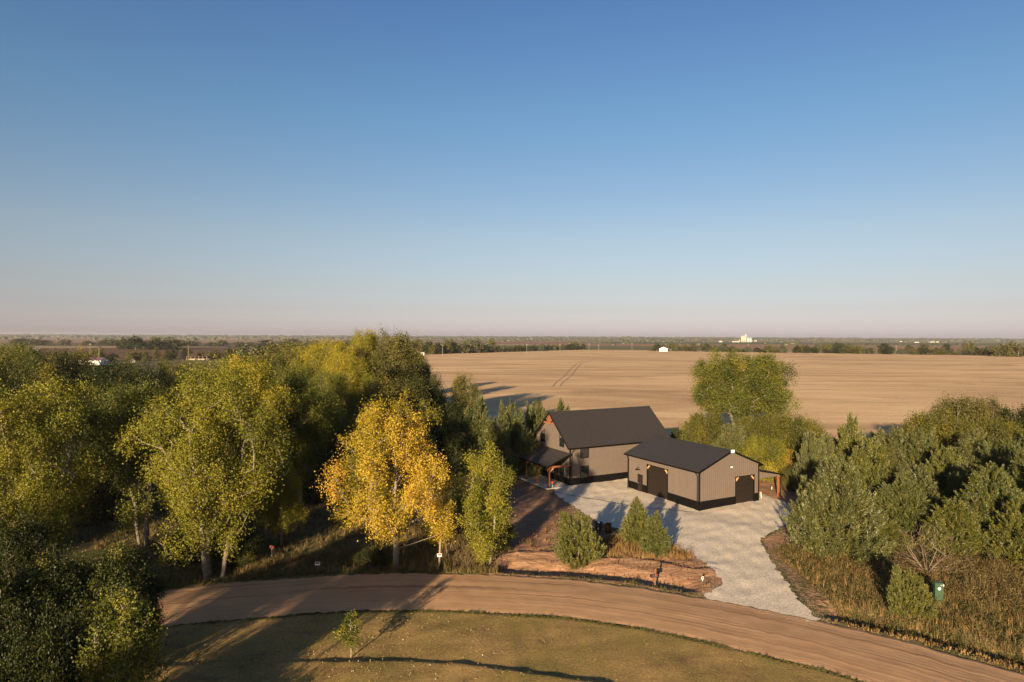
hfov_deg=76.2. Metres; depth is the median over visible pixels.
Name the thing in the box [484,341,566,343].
clay field
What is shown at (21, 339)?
windbreak tree
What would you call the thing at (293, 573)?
roadside grass
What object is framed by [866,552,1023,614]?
weeds
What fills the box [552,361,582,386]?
wheel track
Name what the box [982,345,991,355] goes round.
windbreak tree
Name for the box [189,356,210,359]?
open shed
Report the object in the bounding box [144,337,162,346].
windbreak tree
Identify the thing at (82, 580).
broadleaf tree
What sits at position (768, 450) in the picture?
broadleaf tree
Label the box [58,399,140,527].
broadleaf tree
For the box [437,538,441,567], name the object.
warning sign
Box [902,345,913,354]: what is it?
windbreak tree
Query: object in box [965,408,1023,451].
broadleaf tree
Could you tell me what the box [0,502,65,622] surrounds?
broadleaf tree
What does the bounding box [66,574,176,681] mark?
broadleaf tree
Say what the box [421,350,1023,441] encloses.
stubble field
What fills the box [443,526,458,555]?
bare shrub
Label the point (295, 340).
windbreak tree
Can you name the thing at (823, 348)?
windbreak tree
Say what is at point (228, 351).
field tree
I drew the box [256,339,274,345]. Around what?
windbreak tree
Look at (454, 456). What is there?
broadleaf tree
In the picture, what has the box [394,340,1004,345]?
woods
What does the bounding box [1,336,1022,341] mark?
woods
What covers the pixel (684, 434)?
cedar tree
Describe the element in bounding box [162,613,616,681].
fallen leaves
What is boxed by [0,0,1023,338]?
sky
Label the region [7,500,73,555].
broadleaf tree
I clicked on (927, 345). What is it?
windbreak tree
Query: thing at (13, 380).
broadleaf tree
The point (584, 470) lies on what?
window
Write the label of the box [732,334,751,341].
grain elevator
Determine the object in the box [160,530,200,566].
shrub
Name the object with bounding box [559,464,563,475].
window
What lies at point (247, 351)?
creek tree
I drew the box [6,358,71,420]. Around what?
broadleaf tree
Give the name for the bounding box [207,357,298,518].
broadleaf tree
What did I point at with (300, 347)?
creek tree
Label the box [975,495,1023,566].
cedar tree
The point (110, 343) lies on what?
windbreak tree
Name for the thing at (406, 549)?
roadside grass
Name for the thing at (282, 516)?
broadleaf tree
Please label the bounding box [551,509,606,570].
cedar tree
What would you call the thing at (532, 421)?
cedar tree
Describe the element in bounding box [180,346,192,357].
field tree
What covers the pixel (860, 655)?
dirt road
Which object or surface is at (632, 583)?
grass
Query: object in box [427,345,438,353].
windbreak tree
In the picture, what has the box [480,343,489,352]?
windbreak tree
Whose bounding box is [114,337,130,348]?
windbreak tree
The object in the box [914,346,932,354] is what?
windbreak tree
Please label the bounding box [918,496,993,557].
cedar tree
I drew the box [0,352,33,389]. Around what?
broadleaf tree
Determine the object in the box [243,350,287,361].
creek tree
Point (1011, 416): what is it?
broadleaf tree
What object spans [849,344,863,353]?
windbreak tree
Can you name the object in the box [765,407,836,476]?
broadleaf tree
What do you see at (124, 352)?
ploughed field
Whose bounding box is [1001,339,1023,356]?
windbreak tree
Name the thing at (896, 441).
cedar tree
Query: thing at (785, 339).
woods
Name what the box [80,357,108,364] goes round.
farmhouse
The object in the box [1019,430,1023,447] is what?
cedar tree
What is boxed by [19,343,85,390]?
broadleaf tree
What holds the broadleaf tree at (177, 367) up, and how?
on the ground at (536, 509)
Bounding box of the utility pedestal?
[933,581,943,601]
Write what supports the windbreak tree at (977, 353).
on the ground at (536, 509)
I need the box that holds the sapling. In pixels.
[330,609,363,657]
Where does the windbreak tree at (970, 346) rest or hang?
on the ground at (536, 509)
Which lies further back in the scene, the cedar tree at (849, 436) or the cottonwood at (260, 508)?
the cedar tree at (849, 436)
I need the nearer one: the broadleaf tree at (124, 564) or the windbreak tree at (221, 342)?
the broadleaf tree at (124, 564)
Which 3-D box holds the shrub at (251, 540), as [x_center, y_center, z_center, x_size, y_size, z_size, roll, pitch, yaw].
[-22.476,16.879,53.956,4.245,2.946,4.524,0,0,-7]
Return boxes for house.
[512,406,670,487]
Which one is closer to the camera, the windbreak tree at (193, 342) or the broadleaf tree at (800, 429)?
the broadleaf tree at (800, 429)
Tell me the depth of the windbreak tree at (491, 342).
784.40 m
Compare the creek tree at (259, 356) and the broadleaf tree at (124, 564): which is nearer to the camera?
the broadleaf tree at (124, 564)
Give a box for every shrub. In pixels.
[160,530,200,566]
[192,532,234,556]
[210,529,264,567]
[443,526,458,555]
[454,543,475,567]
[490,548,508,567]
[779,464,811,491]
[890,520,971,572]
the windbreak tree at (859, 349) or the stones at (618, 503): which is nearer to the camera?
the stones at (618, 503)
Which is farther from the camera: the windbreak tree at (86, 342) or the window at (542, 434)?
the windbreak tree at (86, 342)
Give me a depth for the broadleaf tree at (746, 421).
94.60 m
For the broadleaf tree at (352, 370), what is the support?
on the ground at (536, 509)
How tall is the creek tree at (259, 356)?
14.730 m
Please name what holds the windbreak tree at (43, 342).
on the ground at (536, 509)
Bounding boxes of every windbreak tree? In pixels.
[8,338,32,344]
[8,340,28,344]
[27,339,39,344]
[31,340,53,344]
[56,339,72,344]
[80,340,95,344]
[96,339,106,344]
[102,340,117,345]
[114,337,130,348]
[119,334,147,348]
[142,340,169,349]
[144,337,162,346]
[159,337,186,348]
[183,340,201,345]
[204,341,217,345]
[212,340,230,345]
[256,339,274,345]
[288,338,300,344]
[341,339,352,346]
[413,335,423,351]
[421,339,434,353]
[423,342,433,353]
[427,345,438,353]
[433,342,443,353]
[442,341,453,353]
[443,338,452,353]
[450,342,461,352]
[454,342,469,352]
[466,337,477,352]
[471,343,483,352]
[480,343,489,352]
[486,338,498,351]
[513,346,521,351]
[537,344,543,350]
[652,343,659,350]
[667,341,675,350]
[671,344,679,350]
[681,344,688,350]
[689,345,697,351]
[699,343,711,351]
[705,346,714,351]
[715,345,726,351]
[744,346,752,351]
[760,346,771,352]
[778,345,787,352]
[805,346,813,352]
[809,346,819,352]
[820,343,827,352]
[825,344,832,351]
[830,343,846,352]
[836,343,845,353]
[842,342,854,352]
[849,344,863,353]
[856,345,864,353]
[864,347,876,353]
[876,343,893,353]
[883,346,895,353]
[895,348,904,353]
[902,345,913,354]
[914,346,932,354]
[917,343,931,349]
[929,348,942,354]
[934,348,949,354]
[941,343,953,354]
[956,346,972,354]
[960,339,976,354]
[975,349,987,355]
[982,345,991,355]
[988,343,1011,355]
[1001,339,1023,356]
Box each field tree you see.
[91,345,107,356]
[108,353,119,360]
[126,349,139,360]
[135,350,146,360]
[142,351,148,360]
[152,346,160,359]
[163,349,174,359]
[170,344,178,358]
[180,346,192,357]
[207,348,223,359]
[222,346,236,358]
[233,342,249,348]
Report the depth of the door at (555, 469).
84.75 m
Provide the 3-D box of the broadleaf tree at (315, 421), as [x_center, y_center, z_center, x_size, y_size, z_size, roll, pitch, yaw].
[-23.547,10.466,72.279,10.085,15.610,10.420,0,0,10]
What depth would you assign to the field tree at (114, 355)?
479.43 m
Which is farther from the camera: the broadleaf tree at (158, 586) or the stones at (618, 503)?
the stones at (618, 503)
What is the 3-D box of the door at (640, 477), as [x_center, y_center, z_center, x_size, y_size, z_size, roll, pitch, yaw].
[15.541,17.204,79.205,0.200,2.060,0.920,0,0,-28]
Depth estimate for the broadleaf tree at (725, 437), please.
92.22 m
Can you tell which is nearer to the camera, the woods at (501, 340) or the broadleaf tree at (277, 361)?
the broadleaf tree at (277, 361)
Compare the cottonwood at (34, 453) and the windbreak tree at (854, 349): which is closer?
the cottonwood at (34, 453)
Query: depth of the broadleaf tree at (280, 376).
103.66 m
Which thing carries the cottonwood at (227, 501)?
on the ground at (536, 509)
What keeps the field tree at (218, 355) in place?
on the ground at (536, 509)
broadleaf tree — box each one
[0,338,50,380]
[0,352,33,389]
[0,354,40,500]
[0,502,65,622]
[0,535,100,681]
[0,562,42,680]
[0,588,98,681]
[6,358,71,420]
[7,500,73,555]
[8,400,84,522]
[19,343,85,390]
[39,368,108,448]
[46,557,103,624]
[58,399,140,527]
[59,352,142,411]
[60,344,106,378]
[62,527,162,679]
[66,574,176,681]
[78,372,149,486]
[93,350,157,384]
[119,379,161,480]
[123,352,181,423]
[131,568,168,659]
[153,352,192,429]
[169,356,213,440]
[178,362,234,467]
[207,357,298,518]
[211,349,271,447]
[229,350,276,382]
[251,454,310,545]
[255,352,306,388]
[263,360,310,414]
[264,388,338,455]
[266,365,347,503]
[276,344,317,375]
[287,333,360,403]
[288,430,347,503]
[291,366,364,472]
[311,349,374,456]
[312,386,461,566]
[332,427,379,494]
[344,326,388,392]
[350,373,435,463]
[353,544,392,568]
[357,323,428,427]
[385,404,437,483]
[387,368,450,423]
[399,347,426,374]
[416,362,442,393]
[422,519,455,548]
[424,394,465,455]
[426,411,473,478]
[439,471,474,531]
[448,367,475,444]
[454,435,515,567]
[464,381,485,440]
[489,519,517,551]
[676,407,727,446]
[728,409,771,452]
[730,432,789,482]
[745,408,804,470]
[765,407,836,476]
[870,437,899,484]
[888,399,977,460]
[928,389,995,444]
[938,415,987,453]
[940,392,997,442]
[960,391,1010,444]
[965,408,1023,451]
[991,397,1023,438]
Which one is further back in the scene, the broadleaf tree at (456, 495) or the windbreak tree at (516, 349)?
the windbreak tree at (516, 349)
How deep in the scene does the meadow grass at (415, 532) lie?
69.53 m
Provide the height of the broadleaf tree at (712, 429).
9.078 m
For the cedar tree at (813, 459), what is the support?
on the ground at (536, 509)
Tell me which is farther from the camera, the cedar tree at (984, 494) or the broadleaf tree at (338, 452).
the broadleaf tree at (338, 452)
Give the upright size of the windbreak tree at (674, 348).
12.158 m
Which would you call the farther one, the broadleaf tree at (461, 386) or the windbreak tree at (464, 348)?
the windbreak tree at (464, 348)
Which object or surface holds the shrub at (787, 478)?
on the ground at (536, 509)
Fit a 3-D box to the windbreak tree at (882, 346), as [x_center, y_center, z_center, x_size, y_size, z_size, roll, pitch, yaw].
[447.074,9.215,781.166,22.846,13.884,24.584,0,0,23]
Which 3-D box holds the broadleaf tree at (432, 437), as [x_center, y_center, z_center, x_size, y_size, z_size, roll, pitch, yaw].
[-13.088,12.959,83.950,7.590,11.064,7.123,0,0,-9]
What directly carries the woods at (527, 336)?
on the ground at (536, 509)
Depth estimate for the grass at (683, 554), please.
56.56 m
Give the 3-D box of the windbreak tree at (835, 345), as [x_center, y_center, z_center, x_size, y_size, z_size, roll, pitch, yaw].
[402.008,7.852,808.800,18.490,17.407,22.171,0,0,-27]
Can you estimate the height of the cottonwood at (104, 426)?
15.791 m
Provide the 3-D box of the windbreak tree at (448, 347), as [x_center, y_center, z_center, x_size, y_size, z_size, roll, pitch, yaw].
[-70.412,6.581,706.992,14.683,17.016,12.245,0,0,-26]
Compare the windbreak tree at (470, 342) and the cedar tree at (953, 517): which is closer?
the cedar tree at (953, 517)
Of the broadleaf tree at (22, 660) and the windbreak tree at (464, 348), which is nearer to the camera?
the broadleaf tree at (22, 660)
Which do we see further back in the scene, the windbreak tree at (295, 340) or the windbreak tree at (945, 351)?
the windbreak tree at (295, 340)
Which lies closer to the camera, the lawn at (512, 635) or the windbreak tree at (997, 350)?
the lawn at (512, 635)
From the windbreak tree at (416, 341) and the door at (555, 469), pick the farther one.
the windbreak tree at (416, 341)
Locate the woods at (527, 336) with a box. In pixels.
[0,334,1023,339]
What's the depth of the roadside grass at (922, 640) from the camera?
39.75 m
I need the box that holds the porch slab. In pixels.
[515,473,570,489]
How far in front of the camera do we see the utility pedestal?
46.34 m
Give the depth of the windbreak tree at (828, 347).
808.32 m
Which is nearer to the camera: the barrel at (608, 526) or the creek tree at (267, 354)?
the barrel at (608, 526)
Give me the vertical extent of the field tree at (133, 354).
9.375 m
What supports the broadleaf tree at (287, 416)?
on the ground at (536, 509)
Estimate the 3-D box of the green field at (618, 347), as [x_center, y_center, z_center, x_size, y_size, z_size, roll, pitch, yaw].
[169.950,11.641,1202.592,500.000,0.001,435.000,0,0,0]
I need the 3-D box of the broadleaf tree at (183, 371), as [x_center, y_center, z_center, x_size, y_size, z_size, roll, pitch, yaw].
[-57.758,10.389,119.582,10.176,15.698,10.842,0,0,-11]
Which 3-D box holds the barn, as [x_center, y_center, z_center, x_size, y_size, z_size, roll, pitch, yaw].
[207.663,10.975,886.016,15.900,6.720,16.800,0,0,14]
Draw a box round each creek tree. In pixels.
[232,340,258,360]
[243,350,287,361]
[250,351,267,362]
[258,343,278,353]
[260,338,284,354]
[276,345,294,358]
[278,340,290,349]
[280,344,300,353]
[290,341,308,351]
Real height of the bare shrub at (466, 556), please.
2.369 m
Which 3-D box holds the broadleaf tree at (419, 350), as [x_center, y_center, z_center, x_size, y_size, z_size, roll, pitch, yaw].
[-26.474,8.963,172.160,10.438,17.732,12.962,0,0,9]
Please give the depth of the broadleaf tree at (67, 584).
32.69 m
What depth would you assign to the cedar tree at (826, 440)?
81.61 m
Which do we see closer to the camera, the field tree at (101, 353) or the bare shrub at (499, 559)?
the bare shrub at (499, 559)
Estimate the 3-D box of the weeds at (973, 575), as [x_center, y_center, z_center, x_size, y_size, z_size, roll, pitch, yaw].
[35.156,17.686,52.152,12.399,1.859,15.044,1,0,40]
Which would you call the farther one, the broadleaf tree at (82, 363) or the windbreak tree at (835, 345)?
the windbreak tree at (835, 345)
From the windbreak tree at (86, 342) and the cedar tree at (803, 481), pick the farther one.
the windbreak tree at (86, 342)
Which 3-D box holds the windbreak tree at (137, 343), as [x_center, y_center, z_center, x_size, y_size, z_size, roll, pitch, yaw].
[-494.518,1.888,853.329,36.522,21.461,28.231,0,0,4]
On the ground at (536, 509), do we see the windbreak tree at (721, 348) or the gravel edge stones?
the windbreak tree at (721, 348)
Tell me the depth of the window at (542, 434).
87.61 m
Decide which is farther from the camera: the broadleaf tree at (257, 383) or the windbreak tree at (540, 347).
the windbreak tree at (540, 347)
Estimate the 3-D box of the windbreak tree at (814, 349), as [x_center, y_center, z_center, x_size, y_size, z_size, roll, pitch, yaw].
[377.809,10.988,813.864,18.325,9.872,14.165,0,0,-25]
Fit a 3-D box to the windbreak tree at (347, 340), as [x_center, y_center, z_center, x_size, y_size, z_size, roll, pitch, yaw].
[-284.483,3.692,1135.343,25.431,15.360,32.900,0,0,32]
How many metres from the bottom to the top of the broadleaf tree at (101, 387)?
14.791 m
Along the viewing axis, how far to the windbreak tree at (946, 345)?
761.58 m
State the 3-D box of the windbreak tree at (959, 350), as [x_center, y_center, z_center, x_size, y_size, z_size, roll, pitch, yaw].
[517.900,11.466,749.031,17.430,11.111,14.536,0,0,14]
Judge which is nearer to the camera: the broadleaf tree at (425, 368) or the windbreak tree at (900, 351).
the broadleaf tree at (425, 368)
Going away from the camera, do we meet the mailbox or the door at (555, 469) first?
the mailbox
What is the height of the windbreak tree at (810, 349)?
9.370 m
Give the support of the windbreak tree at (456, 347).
on the ground at (536, 509)
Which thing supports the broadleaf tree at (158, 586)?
on the ground at (536, 509)
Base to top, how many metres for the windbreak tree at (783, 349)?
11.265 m
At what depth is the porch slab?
83.55 m
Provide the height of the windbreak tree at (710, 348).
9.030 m
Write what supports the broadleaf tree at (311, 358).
on the ground at (536, 509)
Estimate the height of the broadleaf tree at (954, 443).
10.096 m
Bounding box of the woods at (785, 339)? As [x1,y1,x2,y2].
[0,335,1023,341]
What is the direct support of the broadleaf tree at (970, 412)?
on the ground at (536, 509)
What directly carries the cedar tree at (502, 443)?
on the ground at (536, 509)
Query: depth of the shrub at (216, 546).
55.45 m
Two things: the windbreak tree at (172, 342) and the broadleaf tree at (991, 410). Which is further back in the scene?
the windbreak tree at (172, 342)
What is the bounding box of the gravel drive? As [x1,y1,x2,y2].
[554,478,819,620]
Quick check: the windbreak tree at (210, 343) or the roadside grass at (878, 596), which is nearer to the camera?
the roadside grass at (878, 596)
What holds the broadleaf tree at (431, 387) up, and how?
on the ground at (536, 509)
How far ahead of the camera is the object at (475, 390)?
107.63 m
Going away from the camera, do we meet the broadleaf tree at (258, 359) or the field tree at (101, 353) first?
the broadleaf tree at (258, 359)
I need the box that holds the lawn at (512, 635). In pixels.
[39,611,857,681]
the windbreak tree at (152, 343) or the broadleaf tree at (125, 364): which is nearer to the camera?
the broadleaf tree at (125, 364)
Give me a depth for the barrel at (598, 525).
62.39 m
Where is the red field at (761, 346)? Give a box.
[578,344,1020,349]
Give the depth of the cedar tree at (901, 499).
61.32 m
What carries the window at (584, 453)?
in the house
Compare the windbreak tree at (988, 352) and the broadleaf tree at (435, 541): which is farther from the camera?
the windbreak tree at (988, 352)
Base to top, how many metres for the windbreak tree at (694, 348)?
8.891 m
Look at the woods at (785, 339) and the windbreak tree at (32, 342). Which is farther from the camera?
the woods at (785, 339)
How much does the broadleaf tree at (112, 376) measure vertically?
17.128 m
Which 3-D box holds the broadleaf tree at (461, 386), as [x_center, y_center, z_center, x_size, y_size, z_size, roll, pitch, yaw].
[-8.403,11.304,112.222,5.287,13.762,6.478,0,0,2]
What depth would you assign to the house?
85.25 m
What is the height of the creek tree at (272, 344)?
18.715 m
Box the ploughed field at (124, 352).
[38,347,251,358]
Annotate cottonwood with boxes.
[0,365,108,573]
[76,372,178,545]
[107,354,294,582]
[241,427,293,538]
[686,346,803,428]
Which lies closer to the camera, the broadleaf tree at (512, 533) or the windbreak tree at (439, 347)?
the broadleaf tree at (512, 533)
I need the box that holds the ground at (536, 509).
[0,337,1023,678]
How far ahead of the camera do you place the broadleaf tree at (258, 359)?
134.45 m
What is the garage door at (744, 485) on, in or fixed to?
in the workshop
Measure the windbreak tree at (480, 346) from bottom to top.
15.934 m
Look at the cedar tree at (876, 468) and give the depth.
70.83 m
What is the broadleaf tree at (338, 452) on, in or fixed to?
on the ground at (536, 509)
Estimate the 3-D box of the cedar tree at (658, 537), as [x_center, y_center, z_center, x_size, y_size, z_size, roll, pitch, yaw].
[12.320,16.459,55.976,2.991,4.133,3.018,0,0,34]
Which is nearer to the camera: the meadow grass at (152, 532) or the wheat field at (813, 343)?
the meadow grass at (152, 532)
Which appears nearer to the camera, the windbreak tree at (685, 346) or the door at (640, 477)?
the door at (640, 477)
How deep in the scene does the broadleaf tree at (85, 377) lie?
81.88 m
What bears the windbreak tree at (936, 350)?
on the ground at (536, 509)
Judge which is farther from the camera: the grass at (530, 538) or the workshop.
the workshop
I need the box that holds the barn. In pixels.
[659,347,667,350]
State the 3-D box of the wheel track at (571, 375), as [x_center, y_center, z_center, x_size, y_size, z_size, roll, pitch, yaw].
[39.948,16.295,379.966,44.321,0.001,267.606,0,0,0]
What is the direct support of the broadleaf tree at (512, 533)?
on the ground at (536, 509)
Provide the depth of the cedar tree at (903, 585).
43.73 m
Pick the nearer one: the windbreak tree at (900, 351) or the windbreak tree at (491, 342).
the windbreak tree at (900, 351)
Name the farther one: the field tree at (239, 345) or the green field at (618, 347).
the green field at (618, 347)
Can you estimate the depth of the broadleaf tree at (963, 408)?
91.53 m
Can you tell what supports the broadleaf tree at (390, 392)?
on the ground at (536, 509)
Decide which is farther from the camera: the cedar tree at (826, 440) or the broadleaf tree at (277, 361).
the broadleaf tree at (277, 361)
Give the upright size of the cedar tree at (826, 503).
9.089 m
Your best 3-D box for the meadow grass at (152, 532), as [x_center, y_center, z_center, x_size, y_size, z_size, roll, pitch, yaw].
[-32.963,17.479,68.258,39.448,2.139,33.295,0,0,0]
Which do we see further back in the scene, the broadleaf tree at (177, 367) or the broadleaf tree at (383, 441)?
the broadleaf tree at (177, 367)
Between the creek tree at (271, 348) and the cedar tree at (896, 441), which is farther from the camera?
the creek tree at (271, 348)
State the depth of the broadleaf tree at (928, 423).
83.24 m
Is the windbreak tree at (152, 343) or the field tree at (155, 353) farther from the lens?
the windbreak tree at (152, 343)
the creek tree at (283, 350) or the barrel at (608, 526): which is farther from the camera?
the creek tree at (283, 350)
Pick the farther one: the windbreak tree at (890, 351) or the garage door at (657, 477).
the windbreak tree at (890, 351)
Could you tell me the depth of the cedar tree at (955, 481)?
63.86 m
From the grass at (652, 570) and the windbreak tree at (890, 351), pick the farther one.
the windbreak tree at (890, 351)
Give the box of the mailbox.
[650,568,657,586]
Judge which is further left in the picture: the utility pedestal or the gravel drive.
the gravel drive
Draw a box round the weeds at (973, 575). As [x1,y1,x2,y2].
[851,552,1023,616]
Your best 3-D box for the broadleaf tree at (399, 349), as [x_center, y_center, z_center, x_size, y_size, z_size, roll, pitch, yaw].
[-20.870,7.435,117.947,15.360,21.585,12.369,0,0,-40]
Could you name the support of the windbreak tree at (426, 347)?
on the ground at (536, 509)
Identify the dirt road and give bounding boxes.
[40,573,1023,681]
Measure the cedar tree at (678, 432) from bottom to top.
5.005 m
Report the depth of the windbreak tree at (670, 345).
898.65 m
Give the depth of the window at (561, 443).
83.68 m
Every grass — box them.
[62,479,372,574]
[159,545,498,587]
[339,529,498,572]
[349,467,519,538]
[494,522,558,571]
[495,572,694,593]
[548,546,717,591]
[595,531,693,559]
[774,540,1023,666]
[825,617,1021,672]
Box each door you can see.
[554,464,557,480]
[638,474,642,491]
[647,464,667,499]
[735,474,754,503]
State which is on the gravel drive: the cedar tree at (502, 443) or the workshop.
the workshop
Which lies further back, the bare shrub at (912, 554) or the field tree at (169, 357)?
the field tree at (169, 357)
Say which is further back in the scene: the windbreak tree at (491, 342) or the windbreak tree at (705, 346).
the windbreak tree at (705, 346)
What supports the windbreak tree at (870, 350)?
on the ground at (536, 509)
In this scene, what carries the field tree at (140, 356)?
on the ground at (536, 509)
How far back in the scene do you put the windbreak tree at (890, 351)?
763.33 m
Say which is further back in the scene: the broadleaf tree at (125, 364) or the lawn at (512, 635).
the broadleaf tree at (125, 364)
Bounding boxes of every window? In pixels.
[541,429,544,441]
[559,434,563,446]
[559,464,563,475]
[580,448,588,458]
[580,465,588,477]
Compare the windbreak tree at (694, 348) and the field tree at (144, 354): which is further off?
the windbreak tree at (694, 348)
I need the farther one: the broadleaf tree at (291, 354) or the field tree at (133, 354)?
the field tree at (133, 354)
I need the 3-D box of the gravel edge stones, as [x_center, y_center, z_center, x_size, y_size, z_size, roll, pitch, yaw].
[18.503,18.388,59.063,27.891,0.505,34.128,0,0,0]
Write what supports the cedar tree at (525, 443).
on the ground at (536, 509)
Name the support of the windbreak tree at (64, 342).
on the ground at (536, 509)
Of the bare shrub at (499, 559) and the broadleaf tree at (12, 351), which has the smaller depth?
the bare shrub at (499, 559)
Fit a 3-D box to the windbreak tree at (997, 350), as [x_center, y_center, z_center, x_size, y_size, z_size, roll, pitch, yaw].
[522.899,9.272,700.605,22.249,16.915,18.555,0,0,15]
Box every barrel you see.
[595,521,601,531]
[605,523,611,532]
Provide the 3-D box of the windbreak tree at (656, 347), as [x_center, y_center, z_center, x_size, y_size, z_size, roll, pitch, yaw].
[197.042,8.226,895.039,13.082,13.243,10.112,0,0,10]
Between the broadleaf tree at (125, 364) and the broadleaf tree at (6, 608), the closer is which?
the broadleaf tree at (6, 608)
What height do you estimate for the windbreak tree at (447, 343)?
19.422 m
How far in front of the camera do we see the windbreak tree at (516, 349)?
819.87 m
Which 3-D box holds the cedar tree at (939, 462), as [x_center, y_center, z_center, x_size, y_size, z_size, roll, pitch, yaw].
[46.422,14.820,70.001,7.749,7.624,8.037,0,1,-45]
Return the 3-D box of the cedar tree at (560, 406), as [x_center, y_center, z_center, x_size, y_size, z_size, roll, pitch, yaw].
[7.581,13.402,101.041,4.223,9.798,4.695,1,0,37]
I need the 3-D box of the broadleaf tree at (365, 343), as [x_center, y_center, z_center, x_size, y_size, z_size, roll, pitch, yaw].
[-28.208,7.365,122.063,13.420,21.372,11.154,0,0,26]
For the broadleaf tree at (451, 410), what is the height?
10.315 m
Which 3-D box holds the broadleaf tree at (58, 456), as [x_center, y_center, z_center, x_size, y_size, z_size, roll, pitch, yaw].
[-46.664,12.001,66.270,8.011,12.674,9.948,0,0,-42]
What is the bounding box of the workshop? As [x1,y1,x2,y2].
[624,435,783,510]
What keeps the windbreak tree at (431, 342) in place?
on the ground at (536, 509)
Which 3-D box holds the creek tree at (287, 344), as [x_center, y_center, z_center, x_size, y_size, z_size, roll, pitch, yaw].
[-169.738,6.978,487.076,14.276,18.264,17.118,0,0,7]
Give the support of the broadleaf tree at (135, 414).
on the ground at (536, 509)
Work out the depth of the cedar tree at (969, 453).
73.43 m
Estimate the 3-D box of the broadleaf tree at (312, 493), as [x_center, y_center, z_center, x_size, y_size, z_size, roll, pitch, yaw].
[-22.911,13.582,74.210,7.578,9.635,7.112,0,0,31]
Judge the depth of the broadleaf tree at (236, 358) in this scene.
99.57 m
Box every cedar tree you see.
[462,394,498,465]
[473,416,521,482]
[497,398,525,452]
[512,427,542,476]
[524,399,546,439]
[540,407,552,422]
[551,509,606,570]
[555,398,570,410]
[617,496,648,545]
[638,509,672,557]
[670,427,683,439]
[680,414,707,442]
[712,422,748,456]
[780,453,899,564]
[791,428,833,495]
[791,474,819,527]
[807,434,837,479]
[832,411,871,477]
[839,436,896,507]
[850,513,916,551]
[867,429,897,469]
[870,425,921,486]
[873,476,942,538]
[886,564,939,619]
[890,461,951,513]
[896,423,938,490]
[917,443,967,500]
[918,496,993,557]
[940,428,999,476]
[940,459,985,531]
[952,461,1023,554]
[974,436,1020,481]
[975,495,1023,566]
[1007,445,1023,500]
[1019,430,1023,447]
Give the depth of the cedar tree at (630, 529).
58.82 m
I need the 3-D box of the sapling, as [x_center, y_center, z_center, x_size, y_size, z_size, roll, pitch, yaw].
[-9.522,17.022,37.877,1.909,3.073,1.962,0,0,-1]
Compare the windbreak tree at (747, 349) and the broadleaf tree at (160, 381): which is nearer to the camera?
the broadleaf tree at (160, 381)
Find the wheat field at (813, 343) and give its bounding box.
[602,342,1023,344]
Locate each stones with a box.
[553,490,686,511]
[563,500,829,626]
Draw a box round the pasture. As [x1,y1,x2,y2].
[0,343,378,346]
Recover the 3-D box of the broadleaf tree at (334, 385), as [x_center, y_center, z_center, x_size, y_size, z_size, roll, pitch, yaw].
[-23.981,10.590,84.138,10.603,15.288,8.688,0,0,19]
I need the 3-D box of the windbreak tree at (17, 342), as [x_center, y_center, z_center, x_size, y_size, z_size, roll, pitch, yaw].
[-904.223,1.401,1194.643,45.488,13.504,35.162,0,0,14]
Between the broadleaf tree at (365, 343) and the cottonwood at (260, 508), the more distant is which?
the broadleaf tree at (365, 343)
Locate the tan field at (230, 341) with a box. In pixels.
[0,340,465,342]
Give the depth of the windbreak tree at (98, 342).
1170.75 m
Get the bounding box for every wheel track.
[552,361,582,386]
[560,361,588,385]
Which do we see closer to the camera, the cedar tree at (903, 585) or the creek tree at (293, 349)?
the cedar tree at (903, 585)
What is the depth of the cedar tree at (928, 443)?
75.58 m
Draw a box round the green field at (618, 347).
[497,345,701,349]
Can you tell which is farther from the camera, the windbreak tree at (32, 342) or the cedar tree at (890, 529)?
the windbreak tree at (32, 342)
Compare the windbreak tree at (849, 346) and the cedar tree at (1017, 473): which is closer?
the cedar tree at (1017, 473)
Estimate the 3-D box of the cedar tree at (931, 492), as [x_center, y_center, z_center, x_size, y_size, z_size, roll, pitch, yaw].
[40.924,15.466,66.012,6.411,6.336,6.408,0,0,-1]
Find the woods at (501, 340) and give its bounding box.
[0,337,1023,342]

